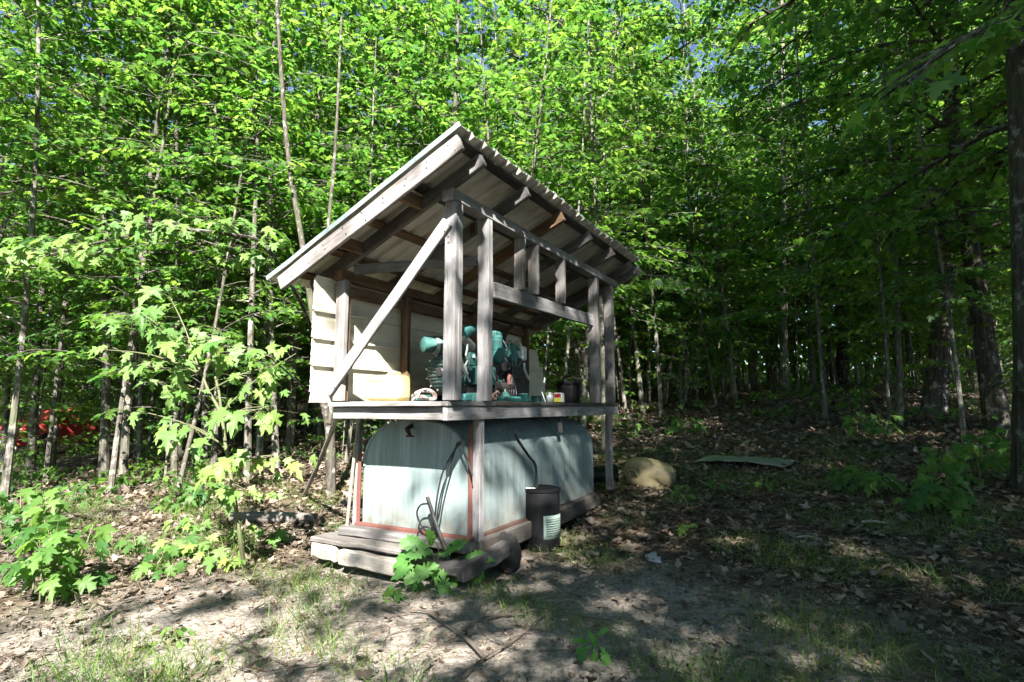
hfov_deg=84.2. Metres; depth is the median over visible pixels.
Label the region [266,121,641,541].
generator shed
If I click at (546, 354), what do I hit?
pole sapling
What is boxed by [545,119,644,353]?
maple tree
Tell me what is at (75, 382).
maple tree
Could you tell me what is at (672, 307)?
maple tree
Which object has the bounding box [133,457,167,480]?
maple seedling
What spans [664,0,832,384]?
maple tree
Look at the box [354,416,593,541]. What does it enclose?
fuel tank
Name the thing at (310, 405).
understory maple
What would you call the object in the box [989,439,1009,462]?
maple seedling
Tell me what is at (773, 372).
maple tree
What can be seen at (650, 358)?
maple tree
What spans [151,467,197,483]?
maple seedling
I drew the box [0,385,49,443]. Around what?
understory maple
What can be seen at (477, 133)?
maple tree
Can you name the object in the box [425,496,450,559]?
steel bar
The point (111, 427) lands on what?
understory maple
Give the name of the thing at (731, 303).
maple tree
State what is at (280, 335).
maple tree
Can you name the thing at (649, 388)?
pole sapling
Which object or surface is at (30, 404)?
understory maple
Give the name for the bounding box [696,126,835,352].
maple tree
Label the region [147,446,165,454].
maple seedling
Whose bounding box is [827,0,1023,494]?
maple tree
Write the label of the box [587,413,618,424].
maple seedling
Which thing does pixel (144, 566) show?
maple seedling
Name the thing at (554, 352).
maple tree
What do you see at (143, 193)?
maple tree
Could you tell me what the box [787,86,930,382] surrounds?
maple tree
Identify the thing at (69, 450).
maple seedling
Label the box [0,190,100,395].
maple tree
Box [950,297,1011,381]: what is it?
understory maple
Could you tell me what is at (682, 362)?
maple tree
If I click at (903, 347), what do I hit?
pole sapling
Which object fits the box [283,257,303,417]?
pole sapling
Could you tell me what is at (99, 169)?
maple tree
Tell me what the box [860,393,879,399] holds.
maple seedling
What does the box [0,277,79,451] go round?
maple tree
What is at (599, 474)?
plastic bucket
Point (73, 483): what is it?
maple seedling
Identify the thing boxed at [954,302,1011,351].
understory maple
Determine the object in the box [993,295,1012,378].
understory maple
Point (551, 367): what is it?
understory maple
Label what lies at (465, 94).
maple tree
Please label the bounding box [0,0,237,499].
maple tree
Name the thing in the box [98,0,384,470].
maple tree
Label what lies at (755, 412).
maple seedling
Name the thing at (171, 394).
maple sapling
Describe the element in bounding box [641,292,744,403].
understory maple
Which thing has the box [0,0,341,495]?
maple tree
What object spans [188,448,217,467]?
maple seedling
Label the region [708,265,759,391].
pole sapling
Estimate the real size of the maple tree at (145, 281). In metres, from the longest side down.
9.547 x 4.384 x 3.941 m
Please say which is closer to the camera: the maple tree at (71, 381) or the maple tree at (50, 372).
the maple tree at (50, 372)
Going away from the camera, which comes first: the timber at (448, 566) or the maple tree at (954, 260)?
the timber at (448, 566)
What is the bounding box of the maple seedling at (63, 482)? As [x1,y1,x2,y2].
[59,478,71,485]
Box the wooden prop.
[345,419,360,525]
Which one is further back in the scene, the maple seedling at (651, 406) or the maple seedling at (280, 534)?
the maple seedling at (651, 406)
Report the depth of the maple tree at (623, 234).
16.89 m
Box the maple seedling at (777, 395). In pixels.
[765,391,785,400]
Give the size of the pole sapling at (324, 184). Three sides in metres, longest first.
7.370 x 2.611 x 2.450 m
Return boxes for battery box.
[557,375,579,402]
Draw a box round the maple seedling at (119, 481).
[90,470,139,494]
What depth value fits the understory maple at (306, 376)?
17.33 m
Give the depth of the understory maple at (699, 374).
18.87 m
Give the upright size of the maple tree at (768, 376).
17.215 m
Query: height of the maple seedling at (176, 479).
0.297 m
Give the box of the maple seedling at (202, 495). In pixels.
[177,482,229,506]
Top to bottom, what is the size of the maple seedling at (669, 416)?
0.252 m
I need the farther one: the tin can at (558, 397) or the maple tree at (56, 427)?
the maple tree at (56, 427)
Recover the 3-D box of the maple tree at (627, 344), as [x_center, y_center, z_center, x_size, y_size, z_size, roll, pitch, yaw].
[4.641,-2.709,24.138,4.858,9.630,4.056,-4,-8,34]
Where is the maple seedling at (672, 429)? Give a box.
[619,412,707,435]
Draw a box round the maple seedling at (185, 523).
[162,508,212,535]
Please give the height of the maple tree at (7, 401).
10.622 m
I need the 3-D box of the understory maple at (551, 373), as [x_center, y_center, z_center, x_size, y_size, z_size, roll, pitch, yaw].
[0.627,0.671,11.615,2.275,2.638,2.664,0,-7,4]
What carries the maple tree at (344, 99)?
on the ground at (566, 660)
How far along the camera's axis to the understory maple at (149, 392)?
18.97 m
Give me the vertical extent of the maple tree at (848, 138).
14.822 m
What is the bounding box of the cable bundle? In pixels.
[412,388,436,400]
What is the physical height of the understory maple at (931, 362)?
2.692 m
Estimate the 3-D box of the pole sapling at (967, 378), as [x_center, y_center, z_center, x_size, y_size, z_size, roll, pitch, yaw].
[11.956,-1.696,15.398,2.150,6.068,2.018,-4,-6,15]
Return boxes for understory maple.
[0,280,117,470]
[0,346,64,422]
[0,361,64,463]
[0,382,52,424]
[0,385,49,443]
[48,349,165,454]
[57,372,189,444]
[61,351,166,463]
[91,255,271,482]
[91,356,163,418]
[96,314,192,405]
[148,315,257,402]
[148,381,211,432]
[186,356,256,414]
[198,344,259,421]
[212,335,303,413]
[219,337,281,418]
[222,359,284,433]
[238,325,317,430]
[252,312,309,422]
[258,330,308,393]
[267,294,309,421]
[282,407,376,455]
[298,367,316,409]
[301,378,317,413]
[303,380,373,424]
[306,419,396,442]
[529,321,591,420]
[529,324,595,419]
[529,326,573,392]
[529,329,614,379]
[531,309,587,377]
[531,324,588,386]
[531,345,563,391]
[541,333,624,381]
[542,358,563,398]
[561,290,663,410]
[614,299,675,391]
[616,325,677,395]
[623,259,716,396]
[635,321,736,411]
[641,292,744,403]
[643,329,714,386]
[708,326,764,385]
[735,294,818,374]
[736,321,806,390]
[805,233,929,384]
[814,255,962,383]
[831,249,962,357]
[833,307,903,381]
[869,265,1011,397]
[889,312,969,376]
[901,311,1010,358]
[923,323,1009,380]
[928,317,1009,379]
[949,246,1012,404]
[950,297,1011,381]
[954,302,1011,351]
[965,333,1012,419]
[967,300,1012,385]
[991,305,1012,360]
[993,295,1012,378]
[1001,340,1012,371]
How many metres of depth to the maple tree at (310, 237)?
11.50 m
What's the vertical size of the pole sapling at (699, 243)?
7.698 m
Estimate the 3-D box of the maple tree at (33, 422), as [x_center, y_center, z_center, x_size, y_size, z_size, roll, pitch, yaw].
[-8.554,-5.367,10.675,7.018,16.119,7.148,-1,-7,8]
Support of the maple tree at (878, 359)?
on the ground at (566, 660)
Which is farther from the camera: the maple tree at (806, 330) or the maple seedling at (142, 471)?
the maple tree at (806, 330)
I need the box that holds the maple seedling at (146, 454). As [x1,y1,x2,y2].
[142,448,157,460]
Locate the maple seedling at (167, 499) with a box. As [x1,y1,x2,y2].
[149,495,197,513]
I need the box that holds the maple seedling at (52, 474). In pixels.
[46,464,96,479]
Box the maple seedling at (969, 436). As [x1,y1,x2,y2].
[962,427,1010,451]
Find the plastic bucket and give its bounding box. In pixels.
[593,464,621,483]
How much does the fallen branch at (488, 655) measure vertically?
0.027 m
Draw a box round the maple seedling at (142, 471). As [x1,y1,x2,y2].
[128,461,148,479]
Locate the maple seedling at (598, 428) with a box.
[592,418,621,430]
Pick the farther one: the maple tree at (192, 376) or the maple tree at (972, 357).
the maple tree at (192, 376)
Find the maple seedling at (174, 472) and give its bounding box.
[172,460,208,477]
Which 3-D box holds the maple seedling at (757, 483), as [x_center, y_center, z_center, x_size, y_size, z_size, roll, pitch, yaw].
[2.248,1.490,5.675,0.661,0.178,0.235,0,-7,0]
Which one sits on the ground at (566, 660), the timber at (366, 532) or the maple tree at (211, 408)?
the maple tree at (211, 408)
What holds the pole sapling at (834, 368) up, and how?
on the ground at (566, 660)
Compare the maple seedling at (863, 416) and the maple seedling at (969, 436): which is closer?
the maple seedling at (969, 436)
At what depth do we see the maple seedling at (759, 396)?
13.87 m
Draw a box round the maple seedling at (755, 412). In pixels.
[751,407,764,415]
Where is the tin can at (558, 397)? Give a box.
[554,393,563,401]
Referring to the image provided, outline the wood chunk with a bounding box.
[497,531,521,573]
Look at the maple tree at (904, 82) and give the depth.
6.96 m
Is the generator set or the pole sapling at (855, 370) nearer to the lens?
the generator set
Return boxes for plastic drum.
[522,484,559,552]
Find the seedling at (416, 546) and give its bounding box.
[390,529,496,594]
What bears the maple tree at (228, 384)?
on the ground at (566, 660)
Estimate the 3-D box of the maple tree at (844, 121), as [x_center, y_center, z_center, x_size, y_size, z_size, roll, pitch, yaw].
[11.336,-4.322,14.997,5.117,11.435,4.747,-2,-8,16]
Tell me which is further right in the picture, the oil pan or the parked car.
the oil pan
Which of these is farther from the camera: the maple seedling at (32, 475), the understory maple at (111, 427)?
the understory maple at (111, 427)
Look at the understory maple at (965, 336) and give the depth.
10.75 m
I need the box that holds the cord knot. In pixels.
[492,391,499,399]
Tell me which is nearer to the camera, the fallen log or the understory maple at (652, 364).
the fallen log
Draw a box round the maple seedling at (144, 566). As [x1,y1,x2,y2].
[131,544,190,582]
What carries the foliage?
on the ground at (566, 660)
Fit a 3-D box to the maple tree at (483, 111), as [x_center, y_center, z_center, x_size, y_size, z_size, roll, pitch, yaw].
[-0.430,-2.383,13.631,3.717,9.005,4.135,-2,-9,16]
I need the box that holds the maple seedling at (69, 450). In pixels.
[66,446,85,456]
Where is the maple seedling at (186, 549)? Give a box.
[151,525,219,558]
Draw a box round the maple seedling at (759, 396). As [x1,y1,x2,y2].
[748,389,776,402]
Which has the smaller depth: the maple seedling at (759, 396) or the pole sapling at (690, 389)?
the maple seedling at (759, 396)
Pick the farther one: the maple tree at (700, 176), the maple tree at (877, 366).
the maple tree at (877, 366)
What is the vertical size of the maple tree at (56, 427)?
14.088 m
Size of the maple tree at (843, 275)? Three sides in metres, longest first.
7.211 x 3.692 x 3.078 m
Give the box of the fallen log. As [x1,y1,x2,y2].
[229,512,318,523]
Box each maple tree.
[0,0,100,374]
[0,0,201,480]
[0,0,218,311]
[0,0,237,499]
[0,0,262,446]
[0,0,272,473]
[0,0,276,478]
[0,0,296,477]
[0,0,300,489]
[0,0,320,480]
[0,0,333,494]
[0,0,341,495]
[0,6,65,409]
[0,7,121,330]
[0,9,125,468]
[0,25,74,387]
[0,33,57,385]
[0,34,93,384]
[0,75,92,387]
[0,153,114,423]
[0,158,58,414]
[0,165,117,478]
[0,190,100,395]
[0,229,69,409]
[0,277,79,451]
[1,67,234,449]
[1,185,54,423]
[5,40,257,462]
[9,107,169,403]
[14,3,265,451]
[14,165,82,411]
[15,30,187,404]
[19,174,186,425]
[23,166,193,425]
[27,31,248,354]
[28,169,144,387]
[28,173,119,444]
[41,60,210,453]
[49,0,352,458]
[49,346,119,398]
[53,121,201,450]
[55,91,159,397]
[57,0,335,436]
[65,119,195,439]
[68,0,410,480]
[68,367,168,417]
[74,0,316,468]
[74,0,333,489]
[77,16,308,435]
[95,88,296,456]
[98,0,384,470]
[112,212,239,420]
[124,103,288,443]
[133,127,251,386]
[134,0,411,456]
[143,212,243,415]
[144,0,466,447]
[144,134,290,448]
[146,157,247,426]
[148,195,212,424]
[149,156,264,424]
[152,161,302,439]
[186,3,377,410]
[210,2,408,435]
[210,136,308,434]
[213,96,309,416]
[220,188,308,434]
[225,76,369,417]
[225,153,355,457]
[232,54,364,350]
[237,0,562,440]
[249,83,354,435]
[255,108,393,415]
[261,0,448,462]
[263,0,480,424]
[271,0,653,219]
[274,93,430,445]
[286,0,504,170]
[297,81,416,375]
[297,172,351,379]
[298,0,501,206]
[304,0,484,301]
[324,0,481,188]
[329,38,443,198]
[355,53,463,162]
[373,46,504,173]
[381,0,591,205]
[382,0,761,417]
[431,88,499,152]
[439,0,633,340]
[446,0,646,366]
[446,47,558,380]
[450,46,558,324]
[457,84,531,169]
[467,122,536,346]
[472,110,551,341]
[482,60,573,349]
[486,0,667,353]
[487,0,740,449]
[488,0,668,422]
[496,68,561,347]
[500,91,641,368]
[504,0,728,427]
[505,53,670,416]
[510,0,717,402]
[512,0,733,411]
[533,0,683,349]
[534,320,571,356]
[536,329,615,372]
[538,60,687,413]
[543,129,584,387]
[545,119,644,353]
[553,186,632,374]
[559,2,755,416]
[561,75,737,394]
[562,150,670,386]
[571,82,706,407]
[600,24,770,397]
[605,0,837,400]
[609,0,801,400]
[614,174,669,374]
[622,99,739,381]
[626,182,729,402]
[627,199,715,387]
[631,97,758,386]
[634,93,705,384]
[639,106,785,403]
[640,0,930,392]
[640,58,790,385]
[641,173,742,383]
[653,244,710,386]
[660,0,898,384]
[661,89,823,390]
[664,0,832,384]
[666,61,788,385]
[668,0,958,419]
[668,150,763,381]
[676,126,763,385]
[690,4,1005,383]
[690,147,814,384]
[696,0,913,386]
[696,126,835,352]
[698,148,813,384]
[698,202,778,384]
[703,0,1011,434]
[704,0,1023,275]
[705,69,830,384]
[711,0,1009,416]
[718,199,818,384]
[735,51,906,383]
[737,155,857,383]
[743,0,1007,425]
[744,144,861,356]
[757,126,889,384]
[761,138,867,384]
[763,0,1003,381]
[764,0,1010,384]
[772,46,994,433]
[777,113,880,383]
[778,1,1010,302]
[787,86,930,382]
[799,9,969,345]
[801,82,960,353]
[802,135,920,350]
[806,197,890,382]
[813,236,921,382]
[824,139,931,389]
[826,0,1011,442]
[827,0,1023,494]
[830,314,925,370]
[831,14,1010,394]
[831,300,910,381]
[834,23,1004,331]
[836,0,1009,319]
[844,0,1008,311]
[846,158,968,390]
[848,0,1011,327]
[850,0,1011,382]
[856,277,965,375]
[862,234,967,381]
[865,2,1007,293]
[872,130,1005,359]
[873,28,1012,362]
[879,77,1011,318]
[892,0,1010,313]
[903,13,1011,316]
[907,0,1008,205]
[911,28,1009,348]
[917,145,1012,385]
[918,106,1011,380]
[936,27,1010,326]
[983,91,1011,341]
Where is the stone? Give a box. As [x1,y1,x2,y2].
[645,552,661,563]
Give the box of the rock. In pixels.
[624,457,675,488]
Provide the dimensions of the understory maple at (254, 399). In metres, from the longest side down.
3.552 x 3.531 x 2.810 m
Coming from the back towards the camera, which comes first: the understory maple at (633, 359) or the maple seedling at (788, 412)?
the understory maple at (633, 359)
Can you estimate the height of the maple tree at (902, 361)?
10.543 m
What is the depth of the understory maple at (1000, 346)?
17.48 m
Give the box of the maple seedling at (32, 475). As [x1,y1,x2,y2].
[0,473,37,486]
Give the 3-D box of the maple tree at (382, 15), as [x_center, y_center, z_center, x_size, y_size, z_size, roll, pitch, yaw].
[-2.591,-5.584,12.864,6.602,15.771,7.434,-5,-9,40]
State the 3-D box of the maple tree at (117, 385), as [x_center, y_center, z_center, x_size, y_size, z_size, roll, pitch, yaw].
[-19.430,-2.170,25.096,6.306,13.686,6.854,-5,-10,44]
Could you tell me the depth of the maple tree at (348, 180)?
19.40 m
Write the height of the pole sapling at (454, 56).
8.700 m
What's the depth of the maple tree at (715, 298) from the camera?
12.94 m
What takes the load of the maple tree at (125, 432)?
on the ground at (566, 660)
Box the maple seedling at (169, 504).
[153,478,215,510]
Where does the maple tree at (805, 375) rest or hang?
on the ground at (566, 660)
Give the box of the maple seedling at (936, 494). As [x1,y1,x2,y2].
[892,471,979,515]
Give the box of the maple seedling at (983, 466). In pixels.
[955,450,1009,480]
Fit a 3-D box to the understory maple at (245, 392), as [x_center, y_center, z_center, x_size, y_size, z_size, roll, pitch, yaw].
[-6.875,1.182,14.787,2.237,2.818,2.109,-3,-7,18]
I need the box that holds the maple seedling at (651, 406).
[631,400,657,410]
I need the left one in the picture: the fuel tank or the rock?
the fuel tank
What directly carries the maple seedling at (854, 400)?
on the ground at (566, 660)
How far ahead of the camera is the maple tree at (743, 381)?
33.56 m
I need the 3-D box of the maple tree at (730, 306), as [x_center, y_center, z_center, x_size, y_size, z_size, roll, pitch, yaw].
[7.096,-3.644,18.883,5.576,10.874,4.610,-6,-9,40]
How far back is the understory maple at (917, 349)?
15.68 m
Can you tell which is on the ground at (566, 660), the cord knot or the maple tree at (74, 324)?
the maple tree at (74, 324)
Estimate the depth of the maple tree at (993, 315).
13.54 m
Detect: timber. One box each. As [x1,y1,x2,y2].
[310,532,432,554]
[311,542,346,562]
[338,524,475,553]
[338,548,397,575]
[409,553,467,576]
[455,540,509,582]
[466,491,601,554]
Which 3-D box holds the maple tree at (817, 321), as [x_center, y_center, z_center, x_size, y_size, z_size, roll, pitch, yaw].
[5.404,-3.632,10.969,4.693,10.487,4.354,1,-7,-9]
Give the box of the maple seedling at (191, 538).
[115,532,198,557]
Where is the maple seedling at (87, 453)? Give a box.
[71,443,92,456]
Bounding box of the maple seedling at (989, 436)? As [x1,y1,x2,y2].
[977,431,1005,447]
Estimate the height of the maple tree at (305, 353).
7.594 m
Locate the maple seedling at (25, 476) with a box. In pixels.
[0,466,41,488]
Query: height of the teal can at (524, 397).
0.070 m
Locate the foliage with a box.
[9,116,965,419]
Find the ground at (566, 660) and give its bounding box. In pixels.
[0,372,1023,681]
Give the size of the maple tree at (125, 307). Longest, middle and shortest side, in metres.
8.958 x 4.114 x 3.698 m
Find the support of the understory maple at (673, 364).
on the ground at (566, 660)
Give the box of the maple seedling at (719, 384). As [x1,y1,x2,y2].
[713,379,729,387]
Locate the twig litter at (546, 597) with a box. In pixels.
[0,431,1023,681]
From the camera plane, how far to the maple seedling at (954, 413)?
9.10 m
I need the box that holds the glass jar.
[546,392,553,401]
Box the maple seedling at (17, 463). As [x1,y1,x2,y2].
[13,452,42,467]
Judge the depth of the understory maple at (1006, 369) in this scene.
13.54 m
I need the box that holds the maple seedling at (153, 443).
[142,440,157,451]
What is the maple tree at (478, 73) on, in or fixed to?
on the ground at (566, 660)
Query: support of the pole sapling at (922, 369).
on the ground at (566, 660)
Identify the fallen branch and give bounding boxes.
[409,609,485,659]
[461,607,630,630]
[462,598,565,677]
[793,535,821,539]
[862,520,888,523]
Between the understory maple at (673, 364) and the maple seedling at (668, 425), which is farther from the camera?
the understory maple at (673, 364)
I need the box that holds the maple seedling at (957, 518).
[947,508,984,530]
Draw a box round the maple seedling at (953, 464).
[915,442,1008,484]
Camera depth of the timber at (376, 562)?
3.81 m
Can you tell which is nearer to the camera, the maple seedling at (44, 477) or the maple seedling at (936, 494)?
the maple seedling at (936, 494)
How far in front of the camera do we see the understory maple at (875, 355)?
16.91 m
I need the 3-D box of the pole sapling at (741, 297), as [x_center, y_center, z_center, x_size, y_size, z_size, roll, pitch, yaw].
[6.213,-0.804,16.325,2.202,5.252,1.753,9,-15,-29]
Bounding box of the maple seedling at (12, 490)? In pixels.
[10,486,14,498]
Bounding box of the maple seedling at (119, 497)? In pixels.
[60,484,123,509]
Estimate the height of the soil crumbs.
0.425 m
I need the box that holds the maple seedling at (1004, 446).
[943,436,1010,472]
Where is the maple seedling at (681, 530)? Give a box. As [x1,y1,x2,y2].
[676,523,696,536]
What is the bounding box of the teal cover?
[461,393,476,400]
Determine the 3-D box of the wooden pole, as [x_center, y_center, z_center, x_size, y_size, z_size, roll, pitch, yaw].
[-1.855,1.192,5.386,0.051,1.010,3.047,3,-7,-23]
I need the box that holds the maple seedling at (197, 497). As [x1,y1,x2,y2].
[195,489,213,504]
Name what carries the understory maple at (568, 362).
on the ground at (566, 660)
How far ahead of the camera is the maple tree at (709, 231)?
14.39 m
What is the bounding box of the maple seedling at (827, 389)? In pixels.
[799,384,837,397]
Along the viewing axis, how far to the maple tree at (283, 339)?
13.51 m
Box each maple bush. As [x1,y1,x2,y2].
[0,487,71,556]
[0,511,119,604]
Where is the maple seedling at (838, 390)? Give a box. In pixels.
[833,387,860,396]
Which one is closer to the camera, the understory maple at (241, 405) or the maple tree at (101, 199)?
the maple tree at (101, 199)
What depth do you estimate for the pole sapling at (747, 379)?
17.46 m
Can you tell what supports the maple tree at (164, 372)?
on the ground at (566, 660)
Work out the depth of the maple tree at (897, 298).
9.18 m
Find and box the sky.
[0,0,997,371]
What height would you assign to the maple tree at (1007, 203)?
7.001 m
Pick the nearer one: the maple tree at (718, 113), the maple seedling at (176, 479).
the maple seedling at (176, 479)
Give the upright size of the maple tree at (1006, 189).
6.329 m
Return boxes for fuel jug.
[366,372,409,400]
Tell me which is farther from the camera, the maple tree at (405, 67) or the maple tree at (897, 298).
the maple tree at (405, 67)
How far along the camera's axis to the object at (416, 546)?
3.58 m
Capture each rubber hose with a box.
[416,503,429,535]
[430,441,461,529]
[433,441,472,532]
[514,434,537,487]
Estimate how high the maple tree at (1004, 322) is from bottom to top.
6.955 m
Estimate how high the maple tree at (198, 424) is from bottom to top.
14.844 m
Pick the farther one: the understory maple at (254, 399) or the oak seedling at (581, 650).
the understory maple at (254, 399)
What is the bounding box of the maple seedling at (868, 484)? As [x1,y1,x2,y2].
[828,469,906,497]
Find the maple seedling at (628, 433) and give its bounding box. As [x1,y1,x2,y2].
[621,430,638,437]
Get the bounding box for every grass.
[0,430,1023,681]
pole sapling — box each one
[0,245,98,428]
[124,198,163,441]
[157,194,168,429]
[184,107,313,440]
[274,195,342,437]
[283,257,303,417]
[301,102,386,208]
[344,171,382,431]
[442,0,580,152]
[532,1,688,422]
[544,325,549,382]
[550,168,603,418]
[559,183,594,422]
[600,64,703,402]
[645,199,683,402]
[648,119,777,402]
[666,133,789,388]
[668,130,801,404]
[682,128,762,391]
[686,217,765,393]
[695,222,771,398]
[695,235,754,395]
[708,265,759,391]
[711,139,780,386]
[737,264,790,361]
[744,226,810,355]
[754,215,834,392]
[763,124,846,384]
[764,185,823,383]
[786,129,858,386]
[805,228,847,384]
[821,190,868,382]
[830,252,887,385]
[851,79,973,390]
[854,25,1003,390]
[900,130,923,376]
[901,129,907,377]
[953,252,969,384]
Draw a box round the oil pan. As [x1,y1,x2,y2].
[492,396,520,401]
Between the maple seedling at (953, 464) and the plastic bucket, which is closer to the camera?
the maple seedling at (953, 464)
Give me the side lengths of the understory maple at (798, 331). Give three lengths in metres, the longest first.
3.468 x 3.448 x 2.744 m
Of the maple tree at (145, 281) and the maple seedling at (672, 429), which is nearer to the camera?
the maple seedling at (672, 429)
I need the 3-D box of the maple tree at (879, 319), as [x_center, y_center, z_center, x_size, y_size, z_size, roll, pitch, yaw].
[5.528,-1.485,8.774,2.821,6.051,2.467,-2,-7,14]
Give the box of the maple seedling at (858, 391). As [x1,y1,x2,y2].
[849,384,876,399]
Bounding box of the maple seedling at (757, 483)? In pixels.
[702,480,771,493]
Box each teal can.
[518,393,528,401]
[531,396,541,401]
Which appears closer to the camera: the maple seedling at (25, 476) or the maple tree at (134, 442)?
the maple seedling at (25, 476)
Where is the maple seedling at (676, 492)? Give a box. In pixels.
[660,484,696,506]
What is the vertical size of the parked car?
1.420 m
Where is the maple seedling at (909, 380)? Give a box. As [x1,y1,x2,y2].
[889,377,913,390]
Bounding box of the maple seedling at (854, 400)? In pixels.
[810,391,864,411]
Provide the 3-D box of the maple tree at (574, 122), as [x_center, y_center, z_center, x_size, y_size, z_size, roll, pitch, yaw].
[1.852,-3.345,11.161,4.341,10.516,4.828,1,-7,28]
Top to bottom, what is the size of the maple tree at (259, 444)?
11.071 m
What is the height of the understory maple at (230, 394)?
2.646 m
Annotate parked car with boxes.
[0,407,145,454]
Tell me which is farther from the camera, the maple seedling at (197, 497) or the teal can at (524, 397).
the maple seedling at (197, 497)
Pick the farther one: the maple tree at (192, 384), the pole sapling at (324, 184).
the maple tree at (192, 384)
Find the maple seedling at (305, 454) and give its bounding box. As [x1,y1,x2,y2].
[297,451,309,460]
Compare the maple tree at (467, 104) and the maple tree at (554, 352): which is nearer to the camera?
the maple tree at (467, 104)
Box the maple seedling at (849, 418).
[841,411,903,440]
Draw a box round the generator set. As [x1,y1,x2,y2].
[412,322,541,401]
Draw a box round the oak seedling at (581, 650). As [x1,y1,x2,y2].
[569,626,610,666]
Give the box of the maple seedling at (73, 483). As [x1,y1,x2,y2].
[70,479,99,490]
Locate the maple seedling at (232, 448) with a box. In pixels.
[221,446,236,454]
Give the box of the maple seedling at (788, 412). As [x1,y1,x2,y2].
[771,405,797,418]
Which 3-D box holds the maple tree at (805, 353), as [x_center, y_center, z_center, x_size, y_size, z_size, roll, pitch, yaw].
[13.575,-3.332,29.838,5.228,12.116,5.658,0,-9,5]
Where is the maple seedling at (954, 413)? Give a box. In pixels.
[886,393,980,424]
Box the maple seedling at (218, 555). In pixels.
[192,542,246,574]
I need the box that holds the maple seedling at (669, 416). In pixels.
[660,413,677,424]
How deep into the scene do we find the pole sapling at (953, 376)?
13.86 m
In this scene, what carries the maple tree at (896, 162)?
on the ground at (566, 660)
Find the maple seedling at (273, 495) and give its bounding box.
[237,488,283,503]
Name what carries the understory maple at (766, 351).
on the ground at (566, 660)
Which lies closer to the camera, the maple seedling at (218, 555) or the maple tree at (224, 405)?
the maple seedling at (218, 555)
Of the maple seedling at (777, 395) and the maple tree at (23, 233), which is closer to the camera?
the maple tree at (23, 233)
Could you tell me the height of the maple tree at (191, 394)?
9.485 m
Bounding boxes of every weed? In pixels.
[148,625,194,647]
[382,584,407,602]
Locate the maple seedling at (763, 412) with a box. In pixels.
[759,409,770,415]
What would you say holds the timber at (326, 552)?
on the ground at (566, 660)
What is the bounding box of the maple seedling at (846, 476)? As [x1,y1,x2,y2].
[824,465,879,485]
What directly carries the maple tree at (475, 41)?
on the ground at (566, 660)
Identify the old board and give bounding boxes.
[694,455,794,467]
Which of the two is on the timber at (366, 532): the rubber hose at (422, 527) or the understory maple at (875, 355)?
the rubber hose at (422, 527)
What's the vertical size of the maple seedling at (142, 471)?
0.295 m
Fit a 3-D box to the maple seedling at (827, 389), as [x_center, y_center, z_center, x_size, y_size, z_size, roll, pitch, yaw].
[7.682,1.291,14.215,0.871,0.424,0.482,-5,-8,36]
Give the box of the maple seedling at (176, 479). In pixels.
[167,473,208,492]
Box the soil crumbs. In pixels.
[0,498,1023,681]
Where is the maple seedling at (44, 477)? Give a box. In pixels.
[13,466,58,486]
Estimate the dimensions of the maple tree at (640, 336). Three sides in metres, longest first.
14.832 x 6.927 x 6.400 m
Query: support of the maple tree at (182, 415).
on the ground at (566, 660)
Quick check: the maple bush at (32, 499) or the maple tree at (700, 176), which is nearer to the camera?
the maple bush at (32, 499)
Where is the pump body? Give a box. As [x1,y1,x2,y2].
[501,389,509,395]
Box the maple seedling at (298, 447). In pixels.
[279,443,304,452]
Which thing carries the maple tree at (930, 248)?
on the ground at (566, 660)
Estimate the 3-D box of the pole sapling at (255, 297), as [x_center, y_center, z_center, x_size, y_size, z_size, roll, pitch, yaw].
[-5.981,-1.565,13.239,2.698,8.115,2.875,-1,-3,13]
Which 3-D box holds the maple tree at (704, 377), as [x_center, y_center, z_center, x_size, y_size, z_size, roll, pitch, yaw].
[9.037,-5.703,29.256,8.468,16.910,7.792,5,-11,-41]
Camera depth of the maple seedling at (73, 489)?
6.93 m
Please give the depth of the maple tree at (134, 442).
13.35 m
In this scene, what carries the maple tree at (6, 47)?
on the ground at (566, 660)
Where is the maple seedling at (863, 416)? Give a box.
[839,410,898,433]
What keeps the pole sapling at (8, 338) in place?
on the ground at (566, 660)
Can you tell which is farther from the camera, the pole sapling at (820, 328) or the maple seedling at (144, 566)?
the pole sapling at (820, 328)
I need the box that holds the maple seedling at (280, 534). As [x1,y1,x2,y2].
[227,520,289,548]
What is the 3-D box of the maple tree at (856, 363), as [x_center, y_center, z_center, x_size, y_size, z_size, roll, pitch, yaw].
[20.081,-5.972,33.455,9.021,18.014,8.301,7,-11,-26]
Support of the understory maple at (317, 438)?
on the ground at (566, 660)
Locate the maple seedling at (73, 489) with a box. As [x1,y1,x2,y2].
[35,481,90,505]
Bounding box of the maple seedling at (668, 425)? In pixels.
[666,422,686,429]
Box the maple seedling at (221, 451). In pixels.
[210,442,234,456]
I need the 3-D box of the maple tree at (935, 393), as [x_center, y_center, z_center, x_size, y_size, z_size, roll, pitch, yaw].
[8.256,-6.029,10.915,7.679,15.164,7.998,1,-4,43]
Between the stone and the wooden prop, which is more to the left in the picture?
the wooden prop
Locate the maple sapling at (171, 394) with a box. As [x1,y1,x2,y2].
[87,284,317,571]
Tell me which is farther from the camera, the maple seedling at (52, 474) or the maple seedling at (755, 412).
the maple seedling at (755, 412)
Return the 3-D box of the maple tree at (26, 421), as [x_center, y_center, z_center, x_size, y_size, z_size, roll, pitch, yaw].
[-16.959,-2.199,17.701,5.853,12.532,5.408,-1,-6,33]
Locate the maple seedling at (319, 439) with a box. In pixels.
[305,433,324,452]
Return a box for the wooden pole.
[302,419,338,495]

